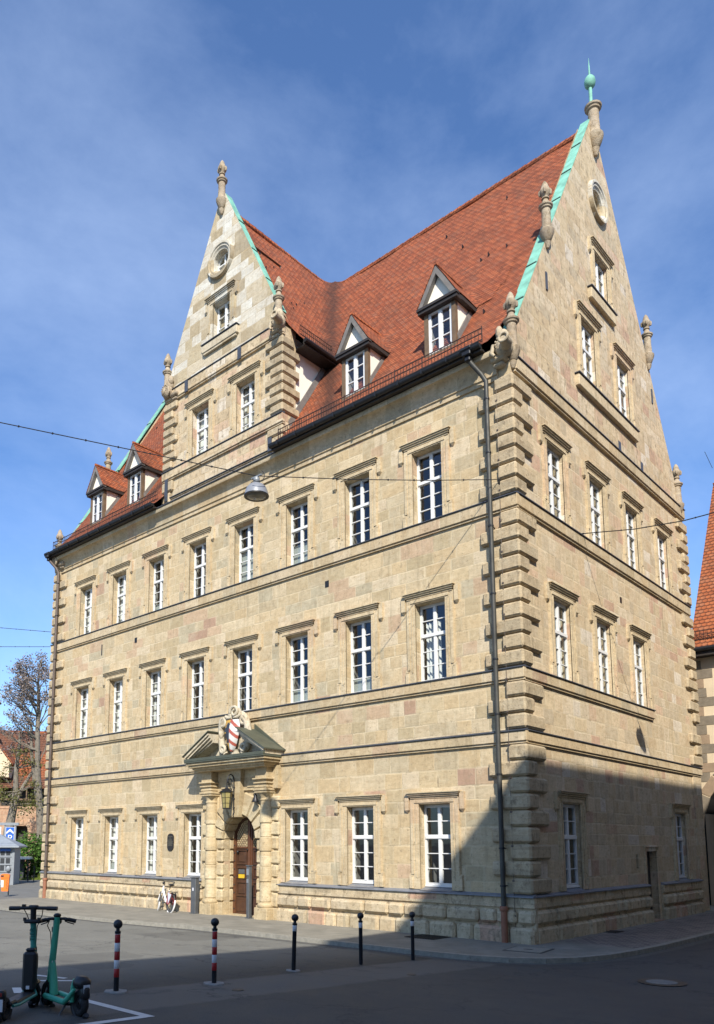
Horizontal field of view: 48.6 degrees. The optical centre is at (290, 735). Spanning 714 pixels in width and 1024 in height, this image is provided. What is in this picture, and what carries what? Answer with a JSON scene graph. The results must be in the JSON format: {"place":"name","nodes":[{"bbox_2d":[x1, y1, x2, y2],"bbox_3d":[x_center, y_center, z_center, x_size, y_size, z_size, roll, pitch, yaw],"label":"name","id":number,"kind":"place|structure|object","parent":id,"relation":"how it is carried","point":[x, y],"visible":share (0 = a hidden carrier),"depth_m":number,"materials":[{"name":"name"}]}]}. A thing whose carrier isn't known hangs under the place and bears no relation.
{"place":"outdoors","nodes":[
{"label":"outdoors","id":0,"kind":"place"},
{"bbox_2d":[19,874,40,879],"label":"grass","id":1,"kind":"structure","parent":0,"point":[35,878],"depth_m":50.46,"materials":[{"name":"green plant"}]},
{"bbox_2d":[0,911,713,1023],"bbox_3d":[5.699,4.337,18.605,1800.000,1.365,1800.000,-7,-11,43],"label":"road","id":2,"kind":"structure","parent":0,"point":[165,974],"depth_m":12.74,"materials":[{"name":"grey asphalt"}]},
{"bbox_2d":[0,744,46,805],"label":"gallery house","id":3,"kind":"structure","parent":2,"relation":"on","point":[5,757],"depth_m":65.35,"materials":[{"name":"orange"}]},
{"bbox_2d":[0,730,47,753],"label":"tiled house","id":4,"kind":"structure","parent":2,"relation":"on","point":[3,739],"depth_m":83.45,"materials":[{"name":"paint"}]},
{"bbox_2d":[0,904,57,1022],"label":"electric scooter","id":5,"kind":"object","parent":2,"relation":"on","point":[31,991],"visible":0.99,"depth_m":9.60,"materials":[{"name":"metal"}]},
{"bbox_2d":[39,913,90,1018],"bbox_3d":[-2.759,2.811,9.616,0.419,1.220,1.234,7,-11,-42],"label":"electric scooter","id":6,"kind":"object","parent":2,"relation":"on","point":[77,1001],"visible":0.89,"depth_m":9.71,"materials":[{"name":"metal"}]},
{"bbox_2d":[12,975,152,1023],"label":"road marking","id":7,"kind":"object","parent":2,"relation":"on","point":[19,990],"visible":0.61,"depth_m":9.60,"materials":[{"name":"paint"}]},
{"bbox_2d":[104,919,127,993],"bbox_3d":[-2.452,3.126,11.137,0.408,1.020,0.325,-7,-11,43],"label":"bollard","id":8,"kind":"object","parent":2,"relation":"on","point":[118,924],"visible":0.99,"depth_m":11.09,"materials":[{"name":"metal"}]},
{"bbox_2d":[203,918,224,985],"bbox_3d":[-1.178,3.355,12.222,0.408,1.020,0.325,-7,-11,43],"label":"bollard","id":9,"kind":"object","parent":2,"relation":"on","point":[214,924],"visible":1,"depth_m":12.18,"materials":[{"name":"metal"}]},
{"bbox_2d":[286,914,300,971],"bbox_3d":[0.069,3.719,14.092,0.306,1.020,0.244,-4,-9,43],"label":"bollard","id":10,"kind":"object","parent":2,"relation":"on","point":[294,917],"visible":1,"depth_m":14.06,"materials":[{"name":"metal"}]},
{"bbox_2d":[0,907,713,963],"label":"kerb","id":11,"kind":"structure","parent":2,"relation":"on","point":[618,954],"depth_m":18.21,"materials":[{"name":"stone"}]},
{"bbox_2d":[0,910,713,964],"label":"gutter strip","id":12,"kind":"object","parent":2,"relation":"on","point":[662,951],"visible":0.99,"depth_m":17.97,"materials":[{"name":"stone"}]},
{"bbox_2d":[357,912,363,964],"bbox_3d":[1.376,3.986,15.450,0.132,1.000,0.132,-7,-11,43],"label":"bollard","id":13,"kind":"object","parent":2,"relation":"on","point":[360,915],"visible":1,"depth_m":15.42,"materials":[{"name":"black metal"}]},
{"bbox_2d":[409,911,414,959],"bbox_3d":[2.566,4.214,16.547,0.132,1.000,0.132,-7,-11,43],"label":"bollard","id":14,"kind":"object","parent":2,"relation":"on","point":[412,914],"visible":1,"depth_m":16.52,"materials":[{"name":"black metal"}]},
{"bbox_2d":[637,978,686,986],"bbox_3d":[6.573,4.372,13.924,0.800,0.018,0.800,-7,-11,43],"label":"manhole cover","id":15,"kind":"object","parent":2,"relation":"on","point":[661,982],"visible":1,"depth_m":13.86,"materials":[{"name":"metal"}]},
{"bbox_2d":[0,880,713,957],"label":"pavement","id":16,"kind":"structure","parent":0,"point":[21,892],"depth_m":21.48,"materials":[{"name":"grey concrete"}]},
{"bbox_2d":[0,874,9,896],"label":"litter bin","id":17,"kind":"object","parent":16,"relation":"on","point":[5,880],"visible":1,"depth_m":34.31,"materials":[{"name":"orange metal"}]},
{"bbox_2d":[0,823,18,840],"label":"parking sign","id":18,"kind":"object","parent":16,"relation":"on","point":[9,832],"visible":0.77,"depth_m":47.27,"materials":[{"name":"blue metal"}]},
{"bbox_2d":[0,834,26,884],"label":"kiosk","id":19,"kind":"object","parent":16,"relation":"on","point":[10,850],"visible":0.94,"depth_m":44.20,"materials":[{"name":"grey paint"}]},
{"bbox_2d":[0,732,44,834],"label":"leaning tree","id":20,"kind":"object","parent":16,"relation":"on","point":[16,793],"visible":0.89,"depth_m":53.79,"materials":[{"name":"brown plant"}]},
{"bbox_2d":[0,806,45,869],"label":"city wall","id":21,"kind":"structure","parent":16,"relation":"on","point":[26,823],"depth_m":60.08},
{"bbox_2d":[0,649,51,876],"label":"bare tree","id":22,"kind":"object","parent":16,"relation":"on","point":[22,676],"visible":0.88,"depth_m":53.69,"materials":[{"name":"brown plant"}]},
{"bbox_2d":[19,857,32,879],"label":"canopy","id":23,"kind":"object","parent":16,"relation":"on","point":[22,863],"visible":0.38,"depth_m":50.53,"materials":[{"name":"black metal"}]},
{"bbox_2d":[16,829,45,877],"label":"shrub","id":24,"kind":"object","parent":16,"relation":"on","point":[26,840],"visible":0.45,"depth_m":51.38,"materials":[{"name":"green plant"}]},
{"bbox_2d":[28,841,44,875],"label":"shrub","id":25,"kind":"object","parent":16,"relation":"on","point":[37,858],"visible":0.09,"depth_m":51.63,"materials":[{"name":"green plant"}]},
{"bbox_2d":[157,880,177,912],"bbox_3d":[-4.320,5.599,27.305,0.660,1.104,1.754,13,-13,-29],"label":"bicycle","id":26,"kind":"object","parent":16,"relation":"on","point":[171,899],"visible":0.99,"depth_m":27.00,"materials":[{"name":"grey metal"}]},
{"bbox_2d":[190,877,199,913],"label":"steel pillar","id":27,"kind":"structure","parent":16,"relation":"on","point":[194,909],"depth_m":26.39,"materials":[{"name":"grey metal"}]},
{"bbox_2d":[245,865,252,918],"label":"steel pillar","id":28,"kind":"structure","parent":16,"relation":"on","point":[249,893],"depth_m":24.76,"materials":[{"name":"grey metal"}]},
{"bbox_2d":[39,58,709,944],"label":"sandstone building","id":29,"kind":"structure","parent":16,"relation":"on","point":[457,706],"depth_m":24.77,"materials":[{"name":"beige stone"}]},
{"bbox_2d":[0,646,49,646],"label":"suspension wire","id":30,"kind":"object","parent":29,"relation":"attached to","point":[24,646],"visible":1,"depth_m":35.49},
{"bbox_2d":[64,809,90,872],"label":"window","id":31,"kind":"structure","parent":29,"relation":"in","point":[81,823],"depth_m":32.84,"materials":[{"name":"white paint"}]},
{"bbox_2d":[69,676,94,739],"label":"window","id":32,"kind":"structure","parent":29,"relation":"in","point":[86,694],"depth_m":33.61,"materials":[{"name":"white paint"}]},
{"bbox_2d":[74,574,98,636],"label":"window","id":33,"kind":"structure","parent":29,"relation":"in","point":[90,594],"depth_m":34.21,"materials":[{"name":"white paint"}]},
{"bbox_2d":[97,807,125,874],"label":"window","id":34,"kind":"structure","parent":29,"relation":"in","point":[115,866],"depth_m":31.12,"materials":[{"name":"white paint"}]},
{"bbox_2d":[102,667,129,734],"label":"window","id":35,"kind":"structure","parent":29,"relation":"in","point":[120,687],"depth_m":31.89,"materials":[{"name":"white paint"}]},
{"bbox_2d":[106,560,133,626],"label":"window","id":36,"kind":"structure","parent":29,"relation":"in","point":[124,582],"depth_m":32.51,"materials":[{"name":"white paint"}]},
{"bbox_2d":[134,805,165,876],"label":"window","id":37,"kind":"structure","parent":29,"relation":"in","point":[154,868],"depth_m":29.42,"materials":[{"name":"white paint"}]},
{"bbox_2d":[138,657,168,727],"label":"window","id":38,"kind":"structure","parent":29,"relation":"in","point":[157,703],"depth_m":30.18,"materials":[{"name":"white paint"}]},
{"bbox_2d":[141,544,171,614],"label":"window","id":39,"kind":"structure","parent":29,"relation":"in","point":[161,568],"depth_m":30.78,"materials":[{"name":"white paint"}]},
{"bbox_2d":[167,834,173,850],"bbox_3d":[-4.319,3.842,28.293,0.370,0.620,0.049,-7,-11,43],"label":"plaque","id":40,"kind":"object","parent":29,"relation":"attached to","point":[170,842],"visible":1,"depth_m":28.26,"materials":[{"name":"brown metal"}]},
{"bbox_2d":[178,646,212,721],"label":"window","id":41,"kind":"structure","parent":29,"relation":"in","point":[200,708],"depth_m":28.49,"materials":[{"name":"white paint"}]},
{"bbox_2d":[181,526,214,600],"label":"window","id":42,"kind":"structure","parent":29,"relation":"in","point":[203,552],"depth_m":29.09,"materials":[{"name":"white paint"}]},
{"bbox_2d":[184,387,216,460],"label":"window","id":43,"kind":"structure","parent":29,"relation":"in","point":[210,395],"depth_m":29.79,"materials":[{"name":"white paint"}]},
{"bbox_2d":[175,803,233,888],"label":"window","id":44,"kind":"structure","parent":29,"relation":"in","point":[196,839],"depth_m":27.80,"materials":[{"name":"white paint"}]},
{"bbox_2d":[220,774,234,816],"bbox_3d":[-2.069,1.952,25.584,0.394,1.426,0.510,-2,-8,15],"label":"wall lantern","id":45,"kind":"object","parent":29,"relation":"attached to","point":[227,793],"depth_m":25.48,"materials":[{"name":"black metal"}]},
{"bbox_2d":[223,633,261,713],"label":"window","id":46,"kind":"structure","parent":29,"relation":"in","point":[248,659],"depth_m":26.80,"materials":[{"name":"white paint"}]},
{"bbox_2d":[225,506,262,585],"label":"window","id":47,"kind":"structure","parent":29,"relation":"in","point":[249,541],"depth_m":27.37,"materials":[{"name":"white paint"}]},
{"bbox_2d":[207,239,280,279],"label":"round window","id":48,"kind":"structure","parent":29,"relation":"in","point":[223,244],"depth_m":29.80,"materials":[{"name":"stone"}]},
{"bbox_2d":[227,359,263,437],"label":"window","id":49,"kind":"structure","parent":29,"relation":"in","point":[257,367],"depth_m":28.09,"materials":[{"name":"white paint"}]},
{"bbox_2d":[233,817,257,914],"bbox_3d":[-1.347,4.277,25.940,1.600,3.290,0.156,-7,-11,43],"label":"door","id":50,"kind":"structure","parent":29,"relation":"in","point":[245,850],"depth_m":26.16,"materials":[{"name":"brown wood"}]},
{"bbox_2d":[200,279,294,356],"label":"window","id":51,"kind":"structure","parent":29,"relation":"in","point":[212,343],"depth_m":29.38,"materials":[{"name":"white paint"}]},
{"bbox_2d":[0,422,501,484],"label":"suspension wire","id":52,"kind":"object","parent":29,"relation":"attached to","point":[272,476],"visible":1,"depth_m":17.23,"materials":[{"name":"black metal"}]},
{"bbox_2d":[244,471,268,501],"bbox_3d":[-0.738,-5.485,17.270,0.630,0.522,0.577,-7,-11,43],"label":"hanging street lamp","id":53,"kind":"object","parent":52,"relation":"hanging from","point":[256,490],"visible":1,"depth_m":17.15,"materials":[{"name":"metal"}]},
{"bbox_2d":[252,793,258,801],"bbox_3d":[-1.087,1.931,25.070,0.240,0.381,0.339,-7,-11,43],"label":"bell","id":54,"kind":"object","parent":29,"relation":"attached to","point":[255,798],"visible":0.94,"depth_m":24.96,"materials":[{"name":"black metal"}]},
{"bbox_2d":[274,798,318,884],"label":"window","id":55,"kind":"structure","parent":29,"relation":"in","point":[302,822],"depth_m":24.30,"materials":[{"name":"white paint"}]},
{"bbox_2d":[275,618,318,704],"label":"window","id":56,"kind":"structure","parent":29,"relation":"in","point":[303,688],"depth_m":25.08,"materials":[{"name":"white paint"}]},
{"bbox_2d":[275,482,318,569],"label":"window","id":57,"kind":"structure","parent":29,"relation":"in","point":[303,548],"depth_m":25.68,"materials":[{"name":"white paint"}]},
{"bbox_2d":[333,456,381,549],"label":"window","id":58,"kind":"structure","parent":29,"relation":"in","point":[363,495],"depth_m":24.00,"materials":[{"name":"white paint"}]},
{"bbox_2d":[333,601,383,694],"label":"window","id":59,"kind":"structure","parent":29,"relation":"in","point":[365,643],"depth_m":23.38,"materials":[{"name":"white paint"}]},
{"bbox_2d":[334,794,386,887],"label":"window","id":60,"kind":"structure","parent":29,"relation":"in","point":[366,821],"depth_m":22.64,"materials":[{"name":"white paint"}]},
{"bbox_2d":[398,425,454,527],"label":"window","id":61,"kind":"structure","parent":29,"relation":"in","point":[434,497],"depth_m":22.31,"materials":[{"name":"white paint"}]},
{"bbox_2d":[401,582,459,683],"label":"window","id":62,"kind":"structure","parent":29,"relation":"in","point":[437,620],"depth_m":21.68,"materials":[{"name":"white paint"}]},
{"bbox_2d":[404,790,464,891],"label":"window","id":63,"kind":"structure","parent":29,"relation":"in","point":[442,821],"depth_m":20.94,"materials":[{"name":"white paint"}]},
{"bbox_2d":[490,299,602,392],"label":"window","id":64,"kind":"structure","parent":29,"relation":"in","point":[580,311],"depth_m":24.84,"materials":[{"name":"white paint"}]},
{"bbox_2d":[537,423,572,526],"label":"window","id":65,"kind":"structure","parent":29,"relation":"in","point":[546,435],"depth_m":22.09,"materials":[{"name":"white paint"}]},
{"bbox_2d":[544,581,580,683],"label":"window","id":66,"kind":"structure","parent":29,"relation":"in","point":[553,589],"depth_m":21.50,"materials":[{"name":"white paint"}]},
{"bbox_2d":[553,790,590,891],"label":"window","id":67,"kind":"structure","parent":29,"relation":"in","point":[560,796],"depth_m":20.71,"materials":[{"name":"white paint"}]},
{"bbox_2d":[581,460,611,552],"bbox_3d":[9.319,-6.882,23.958,0.355,2.469,1.930,-7,-11,43],"label":"window","id":68,"kind":"structure","parent":29,"relation":"in","point":[588,468],"depth_m":24.10,"materials":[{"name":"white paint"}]},
{"bbox_2d":[588,179,608,225],"bbox_3d":[10.334,-17.937,26.465,0.180,1.420,1.420,-7,-11,43],"label":"round window","id":69,"kind":"structure","parent":29,"relation":"in","point":[594,186],"depth_m":26.49,"materials":[{"name":"stone"}]},
{"bbox_2d":[587,235,614,309],"bbox_3d":[10.297,-15.198,26.118,0.355,1.879,1.930,-7,-11,43],"label":"window","id":70,"kind":"structure","parent":29,"relation":"in","point":[594,247],"depth_m":26.22,"materials":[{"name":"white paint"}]},
{"bbox_2d":[588,604,619,697],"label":"window","id":71,"kind":"structure","parent":29,"relation":"in","point":[596,612],"depth_m":23.49,"materials":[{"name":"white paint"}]},
{"bbox_2d":[610,341,635,426],"bbox_3d":[11.276,-11.771,26.691,0.355,2.449,1.930,-7,-11,43],"label":"window","id":72,"kind":"structure","parent":29,"relation":"in","point":[616,352],"depth_m":26.86,"materials":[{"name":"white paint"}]},
{"bbox_2d":[618,490,644,575],"bbox_3d":[11.264,-6.600,25.980,0.355,2.469,1.930,-7,-11,43],"label":"window","id":73,"kind":"structure","parent":29,"relation":"in","point":[625,498],"depth_m":26.16,"materials":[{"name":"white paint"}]},
{"bbox_2d":[626,624,653,708],"bbox_3d":[11.254,-2.167,25.370,0.355,2.539,1.930,-7,-11,43],"label":"window","id":74,"kind":"structure","parent":29,"relation":"in","point":[632,630],"depth_m":25.54,"materials":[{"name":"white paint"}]},
{"bbox_2d":[582,512,713,534],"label":"suspension wire","id":75,"kind":"object","parent":29,"relation":"attached to","point":[649,526],"visible":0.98,"depth_m":21.20,"materials":[{"name":"black metal"}]},
{"bbox_2d":[643,845,661,918],"bbox_3d":[11.192,4.626,24.522,0.370,2.370,1.280,-7,-11,43],"label":"side door","id":76,"kind":"structure","parent":29,"relation":"in","point":[655,848],"depth_m":24.74,"materials":[{"name":"beige stone"}]},
{"bbox_2d":[651,517,674,595],"bbox_3d":[13.278,-6.307,28.073,0.355,2.469,1.930,-7,-11,43],"label":"window","id":77,"kind":"structure","parent":29,"relation":"in","point":[664,530],"depth_m":28.30,"materials":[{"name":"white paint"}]},
{"bbox_2d":[669,803,693,880],"bbox_3d":[13.255,3.624,26.707,0.355,2.579,1.930,-7,-11,43],"label":"window","id":78,"kind":"structure","parent":29,"relation":"in","point":[674,808],"depth_m":26.90,"materials":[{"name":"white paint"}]},
{"bbox_2d":[404,934,449,939],"bbox_3d":[3.456,5.084,19.822,0.866,0.026,0.800,-7,-11,43],"label":"cellar grating","id":79,"kind":"object","parent":16,"relation":"on","point":[426,936],"visible":0.98,"depth_m":19.83,"materials":[{"name":"black metal"}]},
{"bbox_2d":[503,946,553,953],"bbox_3d":[5.298,4.771,17.508,0.880,0.023,0.920,-5,-10,35],"label":"inspection cover","id":80,"kind":"object","parent":16,"relation":"on","point":[528,949],"visible":1,"depth_m":17.47,"materials":[{"name":"metal"}]},
{"bbox_2d":[606,930,623,932],"bbox_3d":[8.676,5.274,21.119,0.356,0.026,0.600,-7,-11,43],"label":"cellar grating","id":81,"kind":"object","parent":16,"relation":"on","point":[614,931],"visible":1,"depth_m":21.07,"materials":[{"name":"black metal"}]},
{"bbox_2d":[692,453,713,904],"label":"plastered house","id":82,"kind":"structure","parent":16,"relation":"on","point":[703,629],"depth_m":31.33,"materials":[{"name":"paint"}]},
{"bbox_2d":[0,0,713,730],"label":"sky","id":83,"kind":"structure","parent":0,"point":[342,131],"materials":[{"name":"blue"}]}
]}

